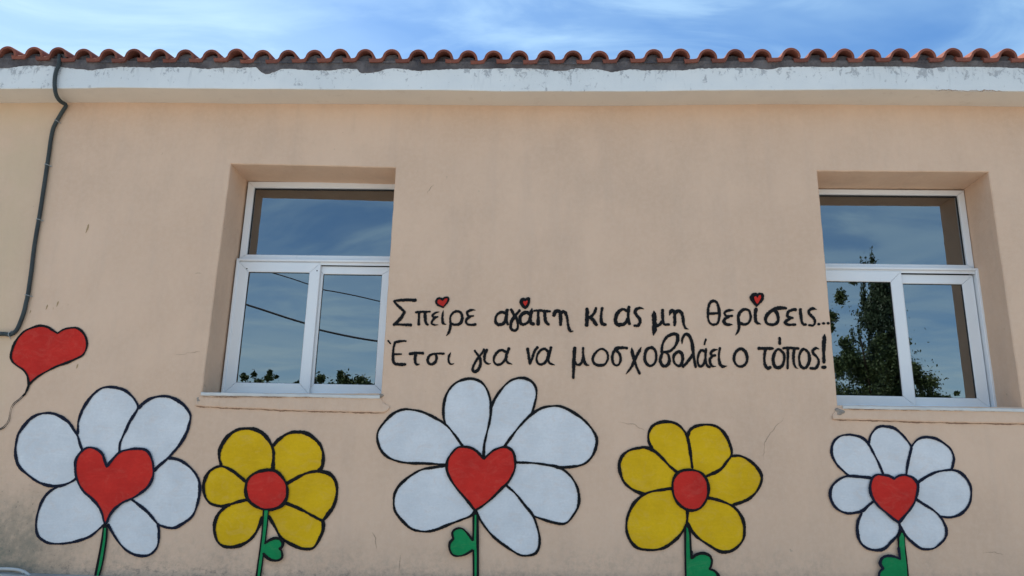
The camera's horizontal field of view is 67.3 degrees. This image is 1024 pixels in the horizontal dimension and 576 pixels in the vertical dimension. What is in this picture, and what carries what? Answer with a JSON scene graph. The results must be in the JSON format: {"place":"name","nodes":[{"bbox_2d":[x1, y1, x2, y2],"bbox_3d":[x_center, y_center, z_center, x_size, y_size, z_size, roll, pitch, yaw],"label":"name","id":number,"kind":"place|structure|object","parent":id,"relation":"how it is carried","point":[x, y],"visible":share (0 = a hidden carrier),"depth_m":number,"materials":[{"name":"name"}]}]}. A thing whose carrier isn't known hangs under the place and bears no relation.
{"place":"outdoors","nodes":[
{"label":"outdoors","id":0,"kind":"place"},
{"bbox_2d":[0,0,1023,59],"label":"sky","id":1,"kind":"structure","parent":0,"point":[532,27],"materials":[{"name":"blue"}]},
{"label":"ground","id":2,"kind":"structure","parent":0,"visible":0},
{"bbox_2d":[0,46,1023,575],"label":"school building","id":3,"kind":"structure","parent":2,"relation":"on","point":[518,312],"depth_m":6.25,"materials":[{"name":"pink paint"}]},
{"bbox_2d":[0,567,30,574],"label":"thin pipe","id":4,"kind":"object","parent":3,"relation":"attached to","point":[22,571],"visible":1,"depth_m":5.71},
{"bbox_2d":[0,54,67,338],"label":"cable conduit","id":5,"kind":"object","parent":3,"relation":"attached to","point":[40,209],"visible":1,"depth_m":6.48,"materials":[{"name":"grey plastic"}]},
{"bbox_2d":[221,182,394,393],"bbox_3d":[-1.698,-0.020,6.663,1.396,1.914,0.115,1,-15,2],"label":"window","id":6,"kind":"structure","parent":3,"relation":"in","point":[298,324],"depth_m":6.63,"materials":[{"name":"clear glass"}]},
{"bbox_2d":[819,189,996,406],"bbox_3d":[3.222,0.059,6.488,1.389,1.894,0.115,1,-15,2],"label":"window","id":7,"kind":"structure","parent":3,"relation":"in","point":[898,339],"depth_m":6.45,"materials":[{"name":"clear glass"}]}
]}

